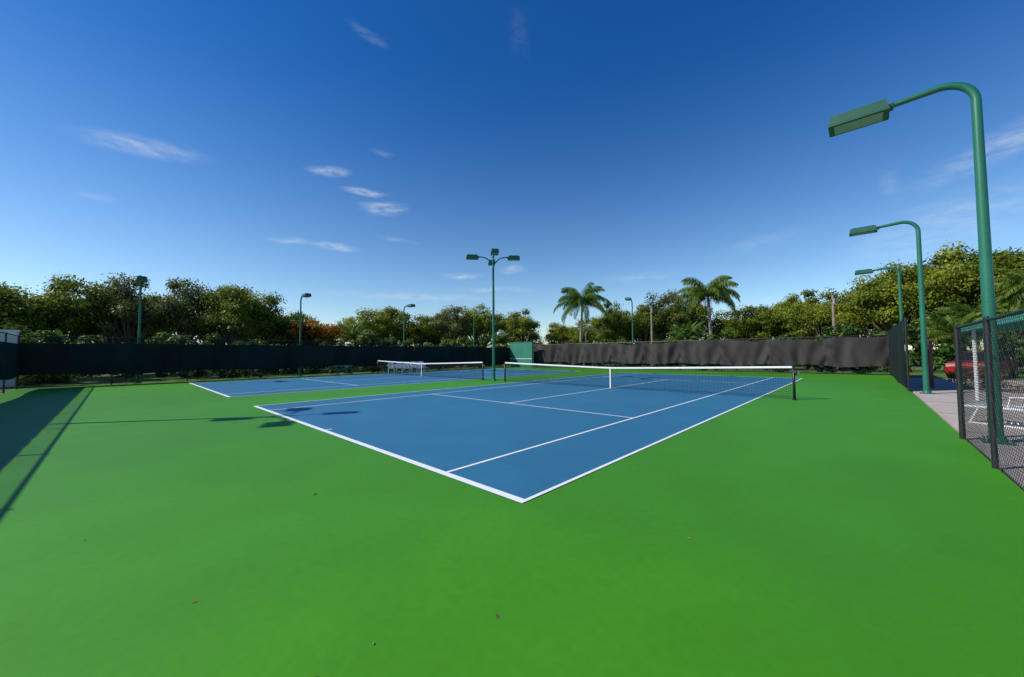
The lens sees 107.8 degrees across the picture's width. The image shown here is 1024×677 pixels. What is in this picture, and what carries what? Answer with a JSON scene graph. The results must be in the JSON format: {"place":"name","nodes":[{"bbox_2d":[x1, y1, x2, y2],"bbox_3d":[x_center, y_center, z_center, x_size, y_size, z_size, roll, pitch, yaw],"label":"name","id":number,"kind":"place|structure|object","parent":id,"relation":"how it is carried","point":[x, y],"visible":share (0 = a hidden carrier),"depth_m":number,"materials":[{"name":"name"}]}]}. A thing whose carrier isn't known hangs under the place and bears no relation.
{"place":"outdoors","nodes":[
{"label":"outdoors","id":0,"kind":"place"},
{"bbox_2d":[0,350,1023,490],"bbox_3d":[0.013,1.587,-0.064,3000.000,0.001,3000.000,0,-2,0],"label":"grass ground","id":1,"kind":"structure","parent":0,"point":[916,372],"depth_m":27.61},
{"bbox_2d":[0,331,18,386],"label":"wall","id":2,"kind":"structure","parent":1,"relation":"on","point":[2,337],"depth_m":20.16,"materials":[{"name":"paint"}]},
{"bbox_2d":[0,332,20,393],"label":"chain link fence","id":3,"kind":"object","parent":1,"relation":"on","point":[10,355],"visible":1,"depth_m":16.37,"materials":[{"name":"black fabric"}]},
{"bbox_2d":[0,330,20,386],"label":"coping and piers","id":4,"kind":"object","parent":1,"relation":"on","point":[11,339],"visible":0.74,"depth_m":20.28,"materials":[{"name":"paint"}]},
{"bbox_2d":[0,282,81,343],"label":"oak tree","id":5,"kind":"object","parent":1,"relation":"on","point":[17,313],"visible":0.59,"depth_m":25.25,"materials":[{"name":"green plant"}]},
{"bbox_2d":[1,274,124,343],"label":"oak tree","id":6,"kind":"object","parent":1,"relation":"on","point":[83,322],"visible":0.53,"depth_m":28.45,"materials":[{"name":"green plant"}]},
{"bbox_2d":[68,374,109,381],"bbox_3d":[-23.618,1.664,21.041,1.318,1.546,2.148,-1,-2,12],"label":"hedge","id":7,"kind":"object","parent":1,"relation":"on","point":[81,375],"visible":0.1,"depth_m":20.46,"materials":[{"name":"green plant"}]},
{"bbox_2d":[67,281,167,374],"bbox_3d":[-35.175,-0.838,32.751,9.032,8.252,6.856,-1,-3,24],"label":"oak tree","id":8,"kind":"object","parent":1,"relation":"on","point":[151,333],"visible":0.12,"depth_m":31.99,"materials":[{"name":"green plant"}]},
{"bbox_2d":[73,272,177,343],"bbox_3d":[-31.697,-1.141,31.174,5.929,8.648,6.860,0,-2,-18],"label":"oak tree","id":9,"kind":"object","parent":1,"relation":"on","point":[128,305],"visible":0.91,"depth_m":30.08,"materials":[{"name":"green plant"}]},
{"bbox_2d":[133,276,147,383],"bbox_3d":[-21.093,-0.439,21.172,1.768,6.005,0.433,-3,-3,43],"label":"light pole","id":10,"kind":"object","parent":1,"relation":"on","point":[140,279],"visible":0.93,"depth_m":21.62,"materials":[{"name":"green metal"}]},
{"bbox_2d":[100,292,184,343],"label":"oak tree","id":11,"kind":"object","parent":1,"relation":"on","point":[168,329],"visible":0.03,"depth_m":39.88,"materials":[{"name":"green plant"}]},
{"bbox_2d":[137,276,220,343],"bbox_3d":[-29.472,-1.184,33.452,5.929,8.886,6.860,2,-3,-45],"label":"oak tree","id":12,"kind":"object","parent":1,"relation":"on","point":[174,306],"visible":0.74,"depth_m":32.89,"materials":[{"name":"green plant"}]},
{"bbox_2d":[159,289,239,372],"bbox_3d":[-28.959,-0.647,35.733,8.530,8.004,6.475,1,-3,-30],"label":"oak tree","id":13,"kind":"object","parent":1,"relation":"on","point":[204,337],"visible":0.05,"depth_m":34.24,"materials":[{"name":"green plant"}]},
{"bbox_2d":[164,369,274,378],"bbox_3d":[-19.293,1.995,25.344,1.528,1.639,6.758,-3,-3,43],"label":"hedge","id":14,"kind":"object","parent":1,"relation":"on","point":[198,373],"visible":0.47,"depth_m":25.32,"materials":[{"name":"green plant"}]},
{"bbox_2d":[196,282,290,344],"bbox_3d":[-24.893,-0.979,34.693,7.100,8.464,7.077,-2,-3,37],"label":"oak tree","id":15,"kind":"object","parent":1,"relation":"on","point":[249,315],"visible":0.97,"depth_m":33.38,"materials":[{"name":"green plant"}]},
{"bbox_2d":[0,322,521,384],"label":"shrubs","id":16,"kind":"object","parent":1,"relation":"on","point":[368,338],"visible":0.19,"depth_m":27.02,"materials":[{"name":"green plant"}]},
{"bbox_2d":[262,309,313,345],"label":"oak tree","id":17,"kind":"object","parent":1,"relation":"on","point":[294,317],"visible":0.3,"depth_m":38.03,"materials":[{"name":"green plant"}]},
{"bbox_2d":[286,314,321,345],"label":"oak tree","id":18,"kind":"object","parent":1,"relation":"on","point":[309,317],"depth_m":44.00,"materials":[{"name":"green plant"}]},
{"bbox_2d":[297,293,311,375],"bbox_3d":[-15.256,-0.238,27.347,1.768,6.005,0.433,-3,-3,43],"label":"light pole","id":19,"kind":"object","parent":1,"relation":"on","point":[306,295],"visible":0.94,"depth_m":27.78,"materials":[{"name":"green metal"}]},
{"bbox_2d":[269,319,345,345],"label":"poinciana tree","id":20,"kind":"object","parent":1,"relation":"on","point":[315,330],"visible":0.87,"depth_m":36.31,"materials":[{"name":"green plant"}]},
{"bbox_2d":[335,321,365,367],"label":"date palm","id":21,"kind":"object","parent":1,"relation":"on","point":[349,335],"visible":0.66,"depth_m":46.56,"materials":[{"name":"green plant"}]},
{"bbox_2d":[334,306,397,345],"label":"oak tree","id":22,"kind":"object","parent":1,"relation":"on","point":[373,325],"visible":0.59,"depth_m":50.83,"materials":[{"name":"green plant"}]},
{"bbox_2d":[375,304,416,345],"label":"oak tree","id":23,"kind":"object","parent":1,"relation":"on","point":[393,315],"visible":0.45,"depth_m":54.70,"materials":[{"name":"green plant"}]},
{"bbox_2d":[303,364,490,373],"bbox_3d":[-9.214,2.238,36.041,1.568,1.894,20.456,-3,-3,43],"label":"hedge","id":24,"kind":"object","parent":1,"relation":"on","point":[361,368],"visible":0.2,"depth_m":32.11,"materials":[{"name":"green plant"}]},
{"bbox_2d":[403,304,415,368],"bbox_3d":[-9.350,-0.034,33.595,1.768,6.005,0.433,-3,-3,43],"label":"light pole","id":25,"kind":"object","parent":1,"relation":"on","point":[410,305],"visible":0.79,"depth_m":34.08,"materials":[{"name":"green metal"}]},
{"bbox_2d":[395,314,441,346],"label":"oak tree","id":26,"kind":"object","parent":1,"relation":"on","point":[422,330],"visible":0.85,"depth_m":55.54,"materials":[{"name":"green plant"}]},
{"bbox_2d":[424,313,470,345],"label":"oak tree","id":27,"kind":"object","parent":1,"relation":"on","point":[446,329],"visible":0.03,"depth_m":63.98,"materials":[{"name":"green plant"}]},
{"bbox_2d":[431,305,476,346],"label":"oak tree","id":28,"kind":"object","parent":1,"relation":"on","point":[452,321],"visible":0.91,"depth_m":56.41,"materials":[{"name":"green plant"}]},
{"bbox_2d":[452,303,505,345],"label":"oak tree","id":29,"kind":"object","parent":1,"relation":"on","point":[483,324],"visible":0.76,"depth_m":58.55,"materials":[{"name":"green plant"}]},
{"bbox_2d":[473,311,484,367],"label":"light pole","id":30,"kind":"object","parent":1,"relation":"on","point":[481,312],"visible":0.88,"depth_m":40.13,"materials":[{"name":"green metal"}]},
{"bbox_2d":[487,330,513,345],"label":"date palm","id":31,"kind":"object","parent":1,"relation":"on","point":[500,339],"visible":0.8,"depth_m":55.51,"materials":[{"name":"green plant"}]},
{"bbox_2d":[0,367,1023,676],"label":"court pad","id":32,"kind":"object","parent":1,"relation":"on","point":[850,525],"visible":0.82,"depth_m":2.94,"materials":[{"name":"green plastic"}]},
{"bbox_2d":[16,336,414,387],"bbox_3d":[-16.620,1.438,26.380,0.249,2.700,22.291,-3,-3,43],"label":"chain link fence","id":33,"kind":"object","parent":32,"relation":"on","point":[42,359],"visible":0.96,"depth_m":22.89,"materials":[{"name":"black fabric"}]},
{"bbox_2d":[335,365,354,374],"bbox_3d":[-12.940,2.437,28.925,0.420,0.750,1.400,-3,-3,43],"label":"court bench","id":34,"kind":"object","parent":32,"relation":"on","point":[336,366],"visible":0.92,"depth_m":28.93,"materials":[{"name":"metal"}]},
{"bbox_2d":[190,369,578,396],"bbox_3d":[-6.357,2.644,26.254,10.970,0.004,23.770,-3,-3,43],"label":"tennis court","id":35,"kind":"object","parent":32,"relation":"on","point":[255,387],"visible":0.85,"depth_m":21.43,"materials":[{"name":"blue plastic"}]},
{"bbox_2d":[387,362,394,372],"bbox_3d":[-9.954,2.408,30.805,0.623,0.914,0.583,1,-3,-26],"label":"white chair","id":36,"kind":"object","parent":32,"relation":"on","point":[388,365],"visible":0.68,"depth_m":30.94,"materials":[{"name":"white plastic"}]},
{"bbox_2d":[377,360,484,379],"bbox_3d":[-6.361,2.106,26.276,13.128,1.090,0.149,-3,-3,43],"label":"tennis net","id":37,"kind":"object","parent":32,"relation":"on","point":[426,367],"visible":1,"depth_m":25.64,"materials":[{"name":"black fabric"}]},
{"bbox_2d":[414,345,509,370],"bbox_3d":[-4.220,1.990,39.486,0.258,2.450,13.991,-3,-3,43],"label":"chain link fence","id":38,"kind":"object","parent":32,"relation":"on","point":[452,354],"visible":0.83,"depth_m":38.39,"materials":[{"name":"black fabric"}]},
{"bbox_2d":[191,445,771,675],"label":"fallen leaves","id":39,"kind":"object","parent":32,"relation":"on","point":[497,615],"visible":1,"depth_m":2.26,"materials":[{"name":"brown plant"}]},
{"bbox_2d":[466,248,519,380],"bbox_3d":[-1.059,-1.190,21.392,2.464,7.195,2.464,-2,-3,38],"label":"light pole","id":40,"kind":"object","parent":32,"relation":"on","point":[495,252],"visible":1,"depth_m":21.33,"materials":[{"name":"green metal"}]},
{"bbox_2d":[510,342,533,366],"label":"practice board","id":41,"kind":"object","parent":32,"relation":"on","point":[520,352],"visible":0.83,"depth_m":42.37,"materials":[{"name":"green paint"}]},
{"bbox_2d":[254,373,802,502],"bbox_3d":[4.277,2.152,16.218,10.970,0.004,23.770,-3,-3,43],"label":"tennis court","id":42,"kind":"object","parent":32,"relation":"on","point":[522,442],"visible":0.95,"depth_m":8.47,"materials":[{"name":"blue plastic"}]},
{"bbox_2d":[503,362,796,399],"bbox_3d":[4.272,1.614,16.240,13.128,1.090,0.149,-3,-3,43],"label":"tennis net","id":43,"kind":"object","parent":32,"relation":"on","point":[794,372],"visible":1,"depth_m":14.61,"materials":[{"name":"black fabric"}]},
{"bbox_2d":[532,335,890,374],"bbox_3d":[11.861,1.552,33.745,31.541,2.600,0.466,-3,-3,43],"label":"chain link fence","id":44,"kind":"object","parent":32,"relation":"on","point":[842,351],"visible":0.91,"depth_m":28.71,"materials":[{"name":"black fabric"}]},
{"bbox_2d":[888,317,909,390],"bbox_3d":[19.137,0.757,18.617,0.155,2.850,12.491,-3,-3,43],"label":"chain link fence","id":45,"kind":"object","parent":32,"relation":"on","point":[897,350],"visible":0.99,"depth_m":16.11,"materials":[{"name":"metal"}]},
{"bbox_2d":[952,308,1023,489],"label":"chain link fence","id":46,"kind":"object","parent":32,"relation":"on","point":[990,392],"visible":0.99,"depth_m":4.86,"materials":[{"name":"black metal"}]},
{"bbox_2d":[499,308,542,344],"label":"oak tree","id":47,"kind":"object","parent":1,"relation":"on","point":[516,325],"visible":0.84,"depth_m":59.30,"materials":[{"name":"green plant"}]},
{"bbox_2d":[542,322,574,362],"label":"oak tree","id":48,"kind":"object","parent":1,"relation":"on","point":[557,334],"visible":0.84,"depth_m":61.51,"materials":[{"name":"green plant"}]},
{"bbox_2d":[553,282,612,364],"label":"queen palm","id":49,"kind":"object","parent":1,"relation":"on","point":[575,300],"visible":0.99,"depth_m":47.45,"materials":[{"name":"green plant"}]},
{"bbox_2d":[564,316,604,344],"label":"oak tree","id":50,"kind":"object","parent":1,"relation":"on","point":[591,334],"visible":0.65,"depth_m":58.58,"materials":[{"name":"green plant"}]},
{"bbox_2d":[590,300,637,363],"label":"oak tree","id":51,"kind":"object","parent":1,"relation":"on","point":[610,324],"visible":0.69,"depth_m":51.63,"materials":[{"name":"green plant"}]},
{"bbox_2d":[625,297,633,345],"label":"light pole","id":52,"kind":"object","parent":1,"relation":"on","point":[627,298],"visible":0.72,"depth_m":35.69,"materials":[{"name":"green metal"}]},
{"bbox_2d":[615,305,673,343],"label":"oak tree","id":53,"kind":"object","parent":1,"relation":"on","point":[639,330],"visible":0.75,"depth_m":48.85,"materials":[{"name":"green plant"}]},
{"bbox_2d":[649,305,653,365],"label":"utility pole","id":54,"kind":"object","parent":1,"relation":"on","point":[651,309],"visible":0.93,"depth_m":44.48,"materials":[{"name":"brown wood"}]},
{"bbox_2d":[636,289,695,341],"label":"oak tree","id":55,"kind":"object","parent":1,"relation":"on","point":[660,308],"visible":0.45,"depth_m":49.44,"materials":[{"name":"green plant"}]},
{"bbox_2d":[665,320,708,342],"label":"date palm","id":56,"kind":"object","parent":1,"relation":"on","point":[691,333],"visible":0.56,"depth_m":43.81,"materials":[{"name":"green plant"}]},
{"bbox_2d":[665,299,712,339],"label":"oak tree","id":57,"kind":"object","parent":1,"relation":"on","point":[700,316],"visible":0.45,"depth_m":48.70,"materials":[{"name":"green plant"}]},
{"bbox_2d":[535,362,875,374],"bbox_3d":[12.663,2.147,34.554,30.152,1.816,1.571,-3,-3,43],"label":"hedge","id":58,"kind":"object","parent":1,"relation":"on","point":[861,370],"visible":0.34,"depth_m":28.11,"materials":[{"name":"green plant"}]},
{"bbox_2d":[673,275,740,339],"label":"queen palm","id":59,"kind":"object","parent":1,"relation":"on","point":[717,290],"visible":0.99,"depth_m":39.74,"materials":[{"name":"green plant"}]},
{"bbox_2d":[700,307,757,340],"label":"oak tree","id":60,"kind":"object","parent":1,"relation":"on","point":[717,323],"visible":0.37,"depth_m":49.10,"materials":[{"name":"green plant"}]},
{"bbox_2d":[720,305,791,341],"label":"oak tree","id":61,"kind":"object","parent":1,"relation":"on","point":[748,319],"visible":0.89,"depth_m":45.77,"materials":[{"name":"green plant"}]},
{"bbox_2d":[526,322,1023,371],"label":"shrubs","id":62,"kind":"object","parent":1,"relation":"on","point":[943,349],"visible":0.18,"depth_m":28.18,"materials":[{"name":"green plant"}]},
{"bbox_2d":[753,292,811,339],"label":"oak tree","id":63,"kind":"object","parent":1,"relation":"on","point":[777,309],"visible":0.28,"depth_m":46.07,"materials":[{"name":"green plant"}]},
{"bbox_2d":[769,286,844,338],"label":"oak tree","id":64,"kind":"object","parent":1,"relation":"on","point":[807,293],"visible":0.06,"depth_m":48.42,"materials":[{"name":"green plant"}]},
{"bbox_2d":[780,291,870,339],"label":"oak tree","id":65,"kind":"object","parent":1,"relation":"on","point":[811,318],"visible":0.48,"depth_m":42.32,"materials":[{"name":"green plant"}]},
{"bbox_2d":[830,295,837,367],"bbox_3d":[30.495,-0.687,35.346,0.428,6.900,0.390,2,-3,-41],"label":"utility pole","id":66,"kind":"object","parent":1,"relation":"on","point":[833,300],"visible":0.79,"depth_m":35.32,"materials":[{"name":"brown wood"}]},
{"bbox_2d":[809,289,896,336],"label":"oak tree","id":67,"kind":"object","parent":1,"relation":"on","point":[825,312],"visible":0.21,"depth_m":39.73,"materials":[{"name":"green plant"}]},
{"bbox_2d":[835,271,966,336],"bbox_3d":[36.620,-2.063,35.992,9.524,9.911,7.494,-1,-2,10],"label":"oak tree","id":68,"kind":"object","parent":1,"relation":"on","point":[882,310],"visible":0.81,"depth_m":34.94,"materials":[{"name":"green plant"}]},
{"bbox_2d":[846,255,979,365],"bbox_3d":[39.933,-2.704,37.045,10.859,11.121,9.483,0,-2,-15],"label":"oak tree","id":69,"kind":"object","parent":1,"relation":"on","point":[910,272],"visible":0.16,"depth_m":35.24,"materials":[{"name":"green plant"}]},
{"bbox_2d":[914,260,953,345],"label":"oak tree","id":70,"kind":"object","parent":1,"relation":"on","point":[949,341],"depth_m":42.06,"materials":[{"name":"green plant"}]},
{"bbox_2d":[905,240,1007,350],"bbox_3d":[43.145,-3.403,35.973,9.636,12.445,10.140,-2,-3,26],"label":"oak tree","id":71,"kind":"object","parent":1,"relation":"on","point":[957,261],"visible":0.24,"depth_m":33.67,"materials":[{"name":"green plant"}]},
{"bbox_2d":[912,311,1005,354],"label":"date palm","id":72,"kind":"object","parent":1,"relation":"on","point":[942,329],"visible":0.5,"depth_m":26.65,"materials":[{"name":"green plant"}]},
{"bbox_2d":[933,295,1018,349],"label":"date palm","id":73,"kind":"object","parent":1,"relation":"on","point":[958,313],"visible":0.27,"depth_m":29.19,"materials":[{"name":"green plant"}]},
{"bbox_2d":[945,351,1017,376],"bbox_3d":[26.833,1.464,21.359,4.415,1.466,1.870,1,-3,-25],"label":"parked car","id":74,"kind":"object","parent":1,"relation":"on","point":[949,366],"visible":0.41,"depth_m":20.94,"materials":[{"name":"red paint"}]},
{"bbox_2d":[941,246,1023,347],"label":"oak tree","id":75,"kind":"object","parent":1,"relation":"on","point":[1011,258],"visible":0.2,"depth_m":32.84,"materials":[{"name":"green plant"}]},
{"bbox_2d":[967,257,1023,315],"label":"oak tree","id":76,"kind":"object","parent":1,"relation":"on","point":[1021,265],"visible":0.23,"depth_m":30.99,"materials":[{"name":"green plant"}]},
{"bbox_2d":[980,268,1023,313],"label":"date palm","id":77,"kind":"object","parent":1,"relation":"on","point":[1015,284],"visible":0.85,"depth_m":25.71,"materials":[{"name":"green plant"}]},
{"bbox_2d":[0,0,1023,350],"label":"sky","id":78,"kind":"structure","parent":0,"point":[349,155],"materials":[{"name":"blue"}]},
{"bbox_2d":[906,377,1023,487],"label":"concrete path","id":79,"kind":"structure","parent":0,"point":[941,401],"depth_m":10.06,"materials":[{"name":"concrete"}]},
{"bbox_2d":[855,267,906,377],"bbox_3d":[21.368,-0.934,21.657,2.018,6.340,0.433,-3,-3,43],"label":"light pole","id":80,"kind":"object","parent":79,"relation":"on","point":[864,271],"visible":0.73,"depth_m":21.13,"materials":[{"name":"green metal"}]},
{"bbox_2d":[849,221,933,393],"bbox_3d":[14.157,-1.183,14.028,2.018,6.340,0.433,-3,-3,43],"label":"light pole","id":81,"kind":"object","parent":79,"relation":"on","point":[922,312],"visible":1,"depth_m":13.44,"materials":[{"name":"green metal"}]},
{"bbox_2d":[828,82,1015,444],"bbox_3d":[7.427,-1.415,6.978,2.114,6.344,0.484,-3,-3,43],"label":"light pole","id":82,"kind":"object","parent":79,"relation":"on","point":[863,116],"visible":0.81,"depth_m":6.41,"materials":[{"name":"green metal"}]},
{"bbox_2d":[919,339,933,387],"bbox_3d":[17.309,1.040,15.565,0.320,2.010,0.320,0,-2,-17],"label":"gate post","id":83,"kind":"object","parent":79,"relation":"on","point":[930,361],"visible":0.45,"depth_m":15.45,"materials":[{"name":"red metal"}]},
{"bbox_2d":[961,314,1023,400],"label":"shade shelter","id":84,"kind":"object","parent":79,"relation":"on","point":[975,353],"visible":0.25,"depth_m":11.20,"materials":[{"name":"white metal"}]},
{"bbox_2d":[964,397,1023,429],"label":"patio lounger","id":85,"kind":"object","parent":79,"relation":"on","point":[982,404],"visible":0.34,"depth_m":7.61,"materials":[{"name":"white plastic"}]},
{"bbox_2d":[946,366,1023,393],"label":"shrubs","id":86,"kind":"object","parent":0,"point":[950,379],"visible":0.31,"depth_m":14.54,"materials":[{"name":"green plant"}]}
]}

